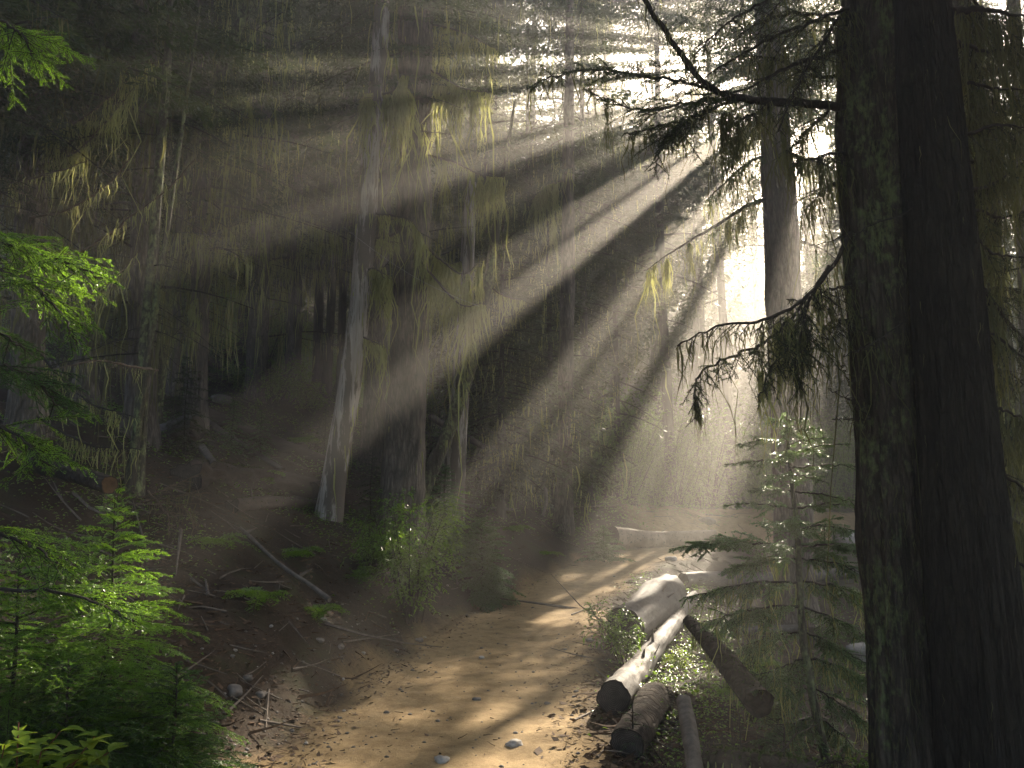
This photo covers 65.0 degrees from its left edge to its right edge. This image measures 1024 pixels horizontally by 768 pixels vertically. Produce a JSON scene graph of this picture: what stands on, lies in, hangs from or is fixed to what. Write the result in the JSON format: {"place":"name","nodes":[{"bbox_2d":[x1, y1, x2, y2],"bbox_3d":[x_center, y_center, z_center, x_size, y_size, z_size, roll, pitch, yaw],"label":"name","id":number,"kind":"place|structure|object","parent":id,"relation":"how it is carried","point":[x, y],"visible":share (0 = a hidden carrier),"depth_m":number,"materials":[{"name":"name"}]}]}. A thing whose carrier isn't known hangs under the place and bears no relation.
{"place":"outdoors","nodes":[
{"label":"outdoors","id":0,"kind":"place"},
{"bbox_2d":[219,356,245,392],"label":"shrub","id":1,"kind":"object","parent":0,"point":[235,379],"visible":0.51,"depth_m":20.47,"materials":[{"name":"green plant"}]},
{"bbox_2d":[0,254,868,767],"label":"ground","id":2,"kind":"structure","parent":0,"point":[30,498],"depth_m":9.07,"materials":[{"name":"soil"}]},
{"bbox_2d":[0,722,126,767],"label":"leafy plant","id":3,"kind":"object","parent":2,"relation":"on","point":[97,757],"visible":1,"depth_m":3.30,"materials":[{"name":"green plant"}]},
{"bbox_2d":[19,455,118,493],"bbox_3d":[-4.223,0.837,7.610,1.805,0.429,0.228,-7,-11,37],"label":"fallen log","id":4,"kind":"object","parent":2,"relation":"on","point":[107,484],"visible":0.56,"depth_m":7.27,"materials":[{"name":"wood"}]},
{"bbox_2d":[0,527,139,767],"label":"hemlock sapling","id":5,"kind":"object","parent":2,"relation":"on","point":[15,637],"visible":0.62,"depth_m":4.07,"materials":[{"name":"green plant"}]},
{"bbox_2d":[0,19,157,632],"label":"hemlock tree","id":6,"kind":"object","parent":2,"relation":"on","point":[36,258],"visible":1,"depth_m":3.98,"materials":[{"name":"green plant"}]},
{"bbox_2d":[0,656,174,767],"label":"hemlock sapling","id":7,"kind":"object","parent":2,"relation":"on","point":[128,753],"visible":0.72,"depth_m":3.89,"materials":[{"name":"green plant"}]},
{"bbox_2d":[0,0,219,368],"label":"hemlock tree","id":8,"kind":"object","parent":2,"relation":"on","point":[61,25],"visible":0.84,"depth_m":8.97,"materials":[{"name":"green plant"}]},
{"bbox_2d":[0,0,232,501],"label":"hemlock tree","id":9,"kind":"object","parent":2,"relation":"on","point":[27,329],"visible":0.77,"depth_m":9.51,"materials":[{"name":"green plant"}]},
{"bbox_2d":[0,0,250,409],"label":"hemlock tree","id":10,"kind":"object","parent":2,"relation":"on","point":[88,387],"visible":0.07,"depth_m":13.69,"materials":[{"name":"green plant"}]},
{"bbox_2d":[1,488,250,767],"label":"hemlock sapling","id":11,"kind":"object","parent":2,"relation":"on","point":[127,664],"visible":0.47,"depth_m":4.39,"materials":[{"name":"green plant"}]},
{"bbox_2d":[0,0,282,450],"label":"hemlock tree","id":12,"kind":"object","parent":2,"relation":"on","point":[136,282],"visible":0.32,"depth_m":11.87,"materials":[{"name":"green plant"}]},
{"bbox_2d":[41,0,285,495],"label":"hemlock tree","id":13,"kind":"object","parent":2,"relation":"on","point":[152,265],"visible":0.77,"depth_m":9.48,"materials":[{"name":"green plant"}]},
{"bbox_2d":[96,661,259,767],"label":"hemlock sapling","id":14,"kind":"object","parent":2,"relation":"on","point":[175,711],"visible":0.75,"depth_m":4.25,"materials":[{"name":"green plant"}]},
{"bbox_2d":[160,409,204,444],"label":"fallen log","id":15,"kind":"object","parent":2,"relation":"on","point":[194,435],"visible":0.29,"depth_m":12.17,"materials":[{"name":"brown wood"}]},
{"bbox_2d":[98,0,269,396],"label":"hemlock tree","id":16,"kind":"object","parent":2,"relation":"on","point":[170,388],"visible":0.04,"depth_m":17.50,"materials":[{"name":"green plant"}]},
{"bbox_2d":[157,356,229,461],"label":"hemlock sapling","id":17,"kind":"object","parent":2,"relation":"on","point":[184,436],"visible":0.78,"depth_m":11.98,"materials":[{"name":"green plant"}]},
{"bbox_2d":[73,0,325,432],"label":"hemlock tree","id":18,"kind":"object","parent":2,"relation":"on","point":[201,217],"visible":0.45,"depth_m":15.69,"materials":[{"name":"green plant"}]},
{"bbox_2d":[186,532,260,551],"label":"fern","id":19,"kind":"object","parent":2,"relation":"on","point":[217,541],"visible":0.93,"depth_m":8.48,"materials":[{"name":"green plant"}]},
{"bbox_2d":[189,9,288,355],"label":"conifer tree","id":20,"kind":"object","parent":2,"relation":"on","point":[241,325],"visible":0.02,"depth_m":28.63,"materials":[{"name":"brown plant"}]},
{"bbox_2d":[170,457,319,498],"bbox_3d":[-3.946,1.490,12.092,0.930,0.604,3.485,-3,-9,18],"label":"fallen log","id":21,"kind":"object","parent":2,"relation":"on","point":[229,474],"visible":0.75,"depth_m":11.76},
{"bbox_2d":[158,0,345,423],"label":"tree","id":22,"kind":"object","parent":2,"relation":"on","point":[241,20],"visible":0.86,"depth_m":13.09,"materials":[{"name":"green plant"}]},
{"bbox_2d":[220,586,292,611],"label":"fern","id":23,"kind":"object","parent":2,"relation":"on","point":[256,594],"visible":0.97,"depth_m":7.22,"materials":[{"name":"green plant"}]},
{"bbox_2d":[168,0,351,403],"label":"hemlock tree","id":24,"kind":"object","parent":2,"relation":"on","point":[256,353],"visible":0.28,"depth_m":20.71,"materials":[{"name":"green plant"}]},
{"bbox_2d":[208,408,325,466],"bbox_3d":[-4.970,1.068,15.960,2.630,1.274,0.479,0,-9,0],"label":"fallen log","id":25,"kind":"object","parent":2,"relation":"on","point":[283,445],"visible":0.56,"depth_m":15.74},
{"bbox_2d":[225,486,316,513],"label":"fallen log","id":26,"kind":"object","parent":2,"relation":"on","point":[251,503],"visible":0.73,"depth_m":11.12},
{"bbox_2d":[232,294,311,370],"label":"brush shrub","id":27,"kind":"object","parent":2,"relation":"on","point":[273,343],"visible":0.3,"depth_m":27.82,"materials":[{"name":"green plant"}]},
{"bbox_2d":[239,526,331,602],"bbox_3d":[-2.381,1.805,8.207,0.218,0.659,2.125,7,-11,-40],"label":"dead stick","id":28,"kind":"object","parent":2,"relation":"on","point":[324,595],"visible":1,"depth_m":7.84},
{"bbox_2d":[222,0,362,402],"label":"hemlock tree","id":29,"kind":"object","parent":2,"relation":"on","point":[292,336],"visible":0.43,"depth_m":22.79,"materials":[{"name":"green plant"}]},
{"bbox_2d":[236,2,395,388],"bbox_3d":[-6.730,-10.098,29.287,5.874,21.334,6.249,-8,-12,42],"label":"conifer tree","id":30,"kind":"object","parent":2,"relation":"on","point":[318,326],"visible":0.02,"depth_m":27.94,"materials":[{"name":"brown plant"}]},
{"bbox_2d":[269,200,364,394],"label":"conifer tree","id":31,"kind":"object","parent":2,"relation":"on","point":[312,307],"visible":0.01,"depth_m":41.31,"materials":[{"name":"green plant"}]},
{"bbox_2d":[320,0,367,400],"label":"tree trunk","id":32,"kind":"object","parent":2,"relation":"on","point":[326,380],"visible":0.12,"depth_m":24.56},
{"bbox_2d":[274,0,434,399],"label":"conifer tree","id":33,"kind":"object","parent":2,"relation":"on","point":[343,290],"visible":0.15,"depth_m":25.94,"materials":[{"name":"brown plant"}]},
{"bbox_2d":[349,521,395,573],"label":"huckleberry bush","id":34,"kind":"object","parent":2,"relation":"on","point":[372,558],"visible":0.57,"depth_m":10.60,"materials":[{"name":"green plant"}]},
{"bbox_2d":[314,0,432,522],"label":"snag tree","id":35,"kind":"object","parent":2,"relation":"on","point":[399,112],"visible":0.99,"depth_m":12.70,"materials":[{"name":"wood"}]},
{"bbox_2d":[264,0,521,553],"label":"douglas fir tree","id":36,"kind":"object","parent":2,"relation":"on","point":[417,52],"visible":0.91,"depth_m":13.60,"materials":[{"name":"grey plant"}]},
{"bbox_2d":[277,0,508,471],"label":"hemlock tree","id":37,"kind":"object","parent":2,"relation":"on","point":[372,433],"visible":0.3,"depth_m":18.16,"materials":[{"name":"grey plant"}]},
{"bbox_2d":[315,2,483,385],"bbox_3d":[-3.503,-9.748,26.889,5.908,22.942,5.999,3,-9,-21],"label":"conifer tree","id":38,"kind":"object","parent":2,"relation":"on","point":[355,194],"visible":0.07,"depth_m":25.48,"materials":[{"name":"green plant"}]},
{"bbox_2d":[340,486,476,623],"bbox_3d":[-1.190,2.116,10.039,1.664,1.664,1.700,-6,-10,32],"label":"huckleberry bush","id":39,"kind":"object","parent":2,"relation":"on","point":[422,570],"visible":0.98,"depth_m":9.88,"materials":[{"name":"green plant"}]},
{"bbox_2d":[142,540,678,767],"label":"gravel","id":40,"kind":"structure","parent":2,"relation":"on","point":[323,730],"depth_m":6.41,"materials":[{"name":"grey stone"}]},
{"bbox_2d":[386,359,447,436],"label":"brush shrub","id":41,"kind":"object","parent":2,"relation":"on","point":[428,396],"visible":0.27,"depth_m":27.12,"materials":[{"name":"green plant"}]},
{"bbox_2d":[0,256,866,766],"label":"fallen twigs","id":42,"kind":"object","parent":2,"relation":"on","point":[180,534],"visible":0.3,"depth_m":8.54,"materials":[{"name":"wood"}]},
{"bbox_2d":[0,252,867,767],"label":"undergrowth","id":43,"kind":"object","parent":2,"relation":"on","point":[656,674],"visible":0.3,"depth_m":10.46,"materials":[{"name":"green plant"}]},
{"bbox_2d":[425,463,478,558],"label":"hemlock sapling","id":44,"kind":"object","parent":2,"relation":"on","point":[449,494],"visible":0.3,"depth_m":14.15,"materials":[{"name":"green plant"}]},
{"bbox_2d":[426,181,504,520],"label":"snag tree","id":45,"kind":"object","parent":2,"relation":"on","point":[465,264],"visible":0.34,"depth_m":16.07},
{"bbox_2d":[389,0,560,451],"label":"conifer tree","id":46,"kind":"object","parent":2,"relation":"on","point":[515,131],"visible":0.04,"depth_m":26.77,"materials":[{"name":"green plant"}]},
{"bbox_2d":[425,99,526,506],"bbox_3d":[-0.946,-1.564,15.963,2.540,8.835,0.492,-1,-9,5],"label":"dead pole tree","id":47,"kind":"object","parent":2,"relation":"on","point":[435,459],"visible":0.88,"depth_m":15.74,"materials":[{"name":"wood"}]},
{"bbox_2d":[122,0,842,631],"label":"hemlock tree","id":48,"kind":"object","parent":2,"relation":"on","point":[778,254],"visible":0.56,"depth_m":14.64,"materials":[{"name":"grey plant"}]},
{"bbox_2d":[99,396,867,767],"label":"forest litter","id":49,"kind":"object","parent":2,"relation":"on","point":[303,736],"visible":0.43,"depth_m":7.13,"materials":[{"name":"plant"}]},
{"bbox_2d":[446,515,525,612],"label":"hemlock sapling","id":50,"kind":"object","parent":2,"relation":"on","point":[481,582],"visible":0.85,"depth_m":12.53,"materials":[{"name":"green plant"}]},
{"bbox_2d":[427,0,558,480],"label":"conifer tree","id":51,"kind":"object","parent":2,"relation":"on","point":[486,164],"visible":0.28,"depth_m":20.96,"materials":[{"name":"green plant"}]},
{"bbox_2d":[430,0,564,398],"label":"conifer tree","id":52,"kind":"object","parent":2,"relation":"on","point":[494,108],"visible":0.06,"depth_m":25.38,"materials":[{"name":"green plant"}]},
{"bbox_2d":[426,170,576,519],"bbox_3d":[-0.289,-0.599,17.901,3.729,8.984,3.307,0,-9,0],"label":"conifer tree","id":53,"kind":"object","parent":2,"relation":"on","point":[505,470],"visible":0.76,"depth_m":17.71,"materials":[{"name":"green plant"}]},
{"bbox_2d":[3,118,1022,493],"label":"forest","id":54,"kind":"object","parent":2,"relation":"on","point":[733,316],"depth_m":49.31,"materials":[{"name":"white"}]},
{"bbox_2d":[426,22,619,491],"bbox_3d":[0.222,-3.167,21.558,4.708,14.091,4.796,-8,-12,40],"label":"conifer tree","id":55,"kind":"object","parent":2,"relation":"on","point":[555,301],"visible":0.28,"depth_m":21.45,"materials":[{"name":"green plant"}]},
{"bbox_2d":[459,0,601,374],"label":"conifer tree","id":56,"kind":"object","parent":2,"relation":"on","point":[533,121],"visible":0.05,"depth_m":30.52,"materials":[{"name":"green plant"}]},
{"bbox_2d":[249,536,831,767],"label":"trail","id":57,"kind":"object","parent":2,"relation":"on","point":[469,671],"visible":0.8,"depth_m":7.10,"materials":[{"name":"soil"}]},
{"bbox_2d":[488,161,636,523],"bbox_3d":[1.050,-0.548,19.921,3.824,10.498,4.074,-7,-11,37],"label":"conifer tree","id":58,"kind":"object","parent":2,"relation":"on","point":[581,464],"visible":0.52,"depth_m":19.55,"materials":[{"name":"green plant"}]},
{"bbox_2d":[503,0,643,537],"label":"hemlock tree","id":59,"kind":"object","parent":2,"relation":"on","point":[564,507],"visible":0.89,"depth_m":19.84,"materials":[{"name":"grey plant"}]},
{"bbox_2d":[511,0,654,478],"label":"conifer tree","id":60,"kind":"object","parent":2,"relation":"on","point":[602,208],"visible":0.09,"depth_m":29.25,"materials":[{"name":"green plant"}]},
{"bbox_2d":[505,0,667,499],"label":"conifer tree","id":61,"kind":"object","parent":2,"relation":"on","point":[613,225],"visible":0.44,"depth_m":23.95,"materials":[{"name":"green plant"}]},
{"bbox_2d":[536,387,646,493],"bbox_3d":[1.770,1.656,24.422,3.879,3.790,3.674,5,-10,-28],"label":"brush shrub","id":62,"kind":"object","parent":2,"relation":"on","point":[608,461],"visible":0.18,"depth_m":23.87,"materials":[{"name":"green plant"}]},
{"bbox_2d":[574,525,637,563],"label":"hemlock sapling","id":63,"kind":"object","parent":2,"relation":"on","point":[603,553],"visible":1,"depth_m":17.39,"materials":[{"name":"green plant"}]},
{"bbox_2d":[580,596,646,664],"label":"seedling plant","id":64,"kind":"object","parent":2,"relation":"on","point":[619,639],"visible":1,"depth_m":8.46,"materials":[{"name":"plant"}]},
{"bbox_2d":[545,0,683,494],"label":"conifer tree","id":65,"kind":"object","parent":2,"relation":"on","point":[626,180],"visible":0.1,"depth_m":29.20,"materials":[{"name":"green plant"}]},
{"bbox_2d":[575,388,660,504],"bbox_3d":[2.579,2.374,24.962,3.657,4.860,3.223,6,-10,-32],"label":"brush shrub","id":66,"kind":"object","parent":2,"relation":"on","point":[604,494],"visible":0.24,"depth_m":24.65,"materials":[{"name":"green plant"}]},
{"bbox_2d":[547,614,689,767],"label":"bark litter","id":67,"kind":"object","parent":2,"relation":"on","point":[590,754],"visible":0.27,"depth_m":5.86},
{"bbox_2d":[557,134,693,498],"bbox_3d":[3.157,-2.197,25.706,5.323,12.350,4.654,0,-9,0],"label":"conifer tree","id":68,"kind":"object","parent":2,"relation":"on","point":[616,374],"visible":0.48,"depth_m":25.55,"materials":[{"name":"green plant"}]},
{"bbox_2d":[573,383,682,498],"bbox_3d":[3.646,2.180,27.315,3.724,4.843,4.461,5,-10,-31],"label":"brush shrub","id":69,"kind":"object","parent":2,"relation":"on","point":[651,431],"visible":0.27,"depth_m":26.75,"materials":[{"name":"green plant"}]},
{"bbox_2d":[593,427,674,509],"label":"brush shrub","id":70,"kind":"object","parent":2,"relation":"on","point":[632,493],"visible":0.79,"depth_m":24.25,"materials":[{"name":"green plant"}]},
{"bbox_2d":[608,526,665,547],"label":"fallen log","id":71,"kind":"object","parent":2,"relation":"on","point":[631,538],"visible":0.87,"depth_m":19.62,"materials":[{"name":"beige wood"}]},
{"bbox_2d":[610,682,673,759],"bbox_3d":[1.003,2.545,6.094,0.287,0.318,1.766,-3,-9,16],"label":"fallen log","id":72,"kind":"object","parent":2,"relation":"on","point":[650,707],"visible":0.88,"depth_m":5.67,"materials":[{"name":"brown wood"}]},
{"bbox_2d":[604,573,685,644],"bbox_3d":[1.962,3.192,11.466,0.742,0.696,3.871,-3,-9,17],"label":"fallen log","id":73,"kind":"object","parent":2,"relation":"on","point":[653,603],"visible":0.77,"depth_m":10.90,"materials":[{"name":"wood"}]},
{"bbox_2d":[596,591,697,714],"bbox_3d":[2.024,3.161,10.489,0.300,0.368,8.789,-3,-9,16],"label":"fallen log","id":74,"kind":"object","parent":2,"relation":"on","point":[620,688],"visible":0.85,"depth_m":7.43,"materials":[{"name":"bark"},{"name":"wood"}]},
{"bbox_2d":[611,0,713,468],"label":"conifer tree","id":75,"kind":"object","parent":2,"relation":"on","point":[656,326],"visible":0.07,"depth_m":36.51,"materials":[{"name":"green plant"}]},
{"bbox_2d":[575,0,751,505],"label":"conifer tree","id":76,"kind":"object","parent":2,"relation":"on","point":[658,189],"visible":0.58,"depth_m":28.12,"materials":[{"name":"green plant"}]},
{"bbox_2d":[611,385,730,507],"bbox_3d":[5.229,2.941,27.972,4.389,5.832,3.868,-6,-11,35],"label":"brush shrub","id":77,"kind":"object","parent":2,"relation":"on","point":[692,445],"visible":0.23,"depth_m":27.81,"materials":[{"name":"green plant"}]},
{"bbox_2d":[642,433,723,508],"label":"brush shrub","id":78,"kind":"object","parent":2,"relation":"on","point":[682,491],"visible":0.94,"depth_m":25.66,"materials":[{"name":"green plant"}]},
{"bbox_2d":[636,401,732,507],"bbox_3d":[6.314,2.987,30.174,4.267,4.632,3.562,-5,-10,29],"label":"brush shrub","id":79,"kind":"object","parent":2,"relation":"on","point":[690,430],"visible":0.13,"depth_m":29.49,"materials":[{"name":"green plant"}]},
{"bbox_2d":[661,530,716,546],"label":"fallen log","id":80,"kind":"object","parent":2,"relation":"on","point":[676,538],"visible":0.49,"depth_m":20.16,"materials":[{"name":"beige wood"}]},
{"bbox_2d":[639,74,740,439],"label":"conifer tree","id":81,"kind":"object","parent":2,"relation":"on","point":[689,368],"visible":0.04,"depth_m":43.39,"materials":[{"name":"green plant"}]},
{"bbox_2d":[676,694,703,767],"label":"fallen log","id":82,"kind":"object","parent":2,"relation":"on","point":[690,739],"visible":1,"depth_m":4.80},
{"bbox_2d":[629,0,763,505],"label":"conifer tree","id":83,"kind":"object","parent":2,"relation":"on","point":[701,327],"visible":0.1,"depth_m":34.17,"materials":[{"name":"green plant"}]},
{"bbox_2d":[639,95,754,504],"bbox_3d":[7.250,-3.550,31.871,4.446,17.307,4.544,0,-9,0],"label":"conifer tree","id":84,"kind":"object","parent":2,"relation":"on","point":[695,324],"visible":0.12,"depth_m":31.75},
{"bbox_2d":[648,392,766,508],"bbox_3d":[7.511,2.351,28.655,4.408,4.548,4.655,-7,-11,38],"label":"brush shrub","id":85,"kind":"object","parent":2,"relation":"on","point":[715,484],"visible":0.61,"depth_m":28.39,"materials":[{"name":"green plant"}]},
{"bbox_2d":[638,0,806,507],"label":"conifer tree","id":86,"kind":"object","parent":2,"relation":"on","point":[726,387],"visible":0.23,"depth_m":30.86,"materials":[{"name":"green plant"}]},
{"bbox_2d":[683,615,773,718],"bbox_3d":[1.815,2.500,6.894,0.282,0.803,1.648,1,-9,-4],"label":"fallen log","id":87,"kind":"object","parent":2,"relation":"on","point":[742,681],"visible":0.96,"depth_m":6.47,"materials":[{"name":"wood"}]},
{"bbox_2d":[526,0,935,767],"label":"spruce tree","id":88,"kind":"object","parent":2,"relation":"on","point":[874,288],"visible":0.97,"depth_m":5.26,"materials":[{"name":"brown plant"}]},
{"bbox_2d":[702,413,770,508],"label":"brush shrub","id":89,"kind":"object","parent":2,"relation":"on","point":[759,431],"visible":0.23,"depth_m":31.19,"materials":[{"name":"green plant"}]},
{"bbox_2d":[710,126,766,469],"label":"conifer tree","id":90,"kind":"object","parent":2,"relation":"on","point":[755,297],"visible":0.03,"depth_m":46.21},
{"bbox_2d":[730,441,773,512],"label":"brush shrub","id":91,"kind":"object","parent":2,"relation":"on","point":[759,486],"visible":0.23,"depth_m":27.09,"materials":[{"name":"green plant"}]},
{"bbox_2d":[701,745,814,767],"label":"fallen log","id":92,"kind":"object","parent":2,"relation":"on","point":[719,757],"visible":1,"depth_m":4.35,"materials":[{"name":"brown wood"}]},
{"bbox_2d":[663,691,852,767],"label":"dead brush","id":93,"kind":"object","parent":2,"relation":"on","point":[835,760],"visible":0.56,"depth_m":6.26,"materials":[{"name":"brown plant"}]},
{"bbox_2d":[721,408,807,507],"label":"brush shrub","id":94,"kind":"object","parent":2,"relation":"on","point":[752,470],"visible":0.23,"depth_m":30.62,"materials":[{"name":"green plant"}]},
{"bbox_2d":[668,412,867,767],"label":"fir sapling","id":95,"kind":"object","parent":2,"relation":"on","point":[799,529],"visible":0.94,"depth_m":6.69,"materials":[{"name":"green plant"}]},
{"bbox_2d":[678,566,858,586],"bbox_3d":[6.006,4.091,17.202,6.293,0.368,0.374,5,-10,-31],"label":"fallen log","id":96,"kind":"object","parent":2,"relation":"on","point":[698,578],"visible":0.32,"depth_m":16.00,"materials":[{"name":"wood"}]},
{"bbox_2d":[691,0,847,430],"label":"conifer tree","id":97,"kind":"object","parent":2,"relation":"on","point":[761,227],"visible":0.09,"depth_m":30.12,"materials":[{"name":"green plant"}]},
{"bbox_2d":[747,0,849,503],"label":"conifer tree","id":98,"kind":"object","parent":2,"relation":"on","point":[823,389],"visible":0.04,"depth_m":35.66,"materials":[{"name":"green plant"}]},
{"bbox_2d":[756,0,853,442],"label":"conifer tree","id":99,"kind":"object","parent":2,"relation":"on","point":[819,238],"visible":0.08,"depth_m":27.39,"materials":[{"name":"green plant"}]},
{"bbox_2d":[770,402,855,510],"bbox_3d":[12.302,3.538,31.764,4.389,5.832,3.868,1,-9,-9],"label":"brush shrub","id":100,"kind":"object","parent":2,"relation":"on","point":[821,488],"visible":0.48,"depth_m":31.39,"materials":[{"name":"green plant"}]},
{"bbox_2d":[809,412,855,506],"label":"brush shrub","id":101,"kind":"object","parent":2,"relation":"on","point":[849,494],"visible":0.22,"depth_m":32.57,"materials":[{"name":"green plant"}]},
{"bbox_2d":[808,0,1023,544],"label":"hemlock tree","id":102,"kind":"object","parent":2,"relation":"on","point":[961,3],"visible":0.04,"depth_m":8.44,"materials":[{"name":"green plant"}]},
{"bbox_2d":[892,0,1023,767],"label":"spruce tree","id":103,"kind":"object","parent":2,"relation":"on","point":[972,550],"visible":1,"depth_m":4.88,"materials":[{"name":"brown plant"}]},
{"bbox_2d":[972,0,1023,436],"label":"hemlock tree","id":104,"kind":"object","parent":2,"relation":"on","point":[1014,7],"visible":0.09,"depth_m":12.38,"materials":[{"name":"green plant"}]},
{"bbox_2d":[273,0,1023,309],"label":"sky","id":105,"kind":"structure","parent":0,"point":[631,57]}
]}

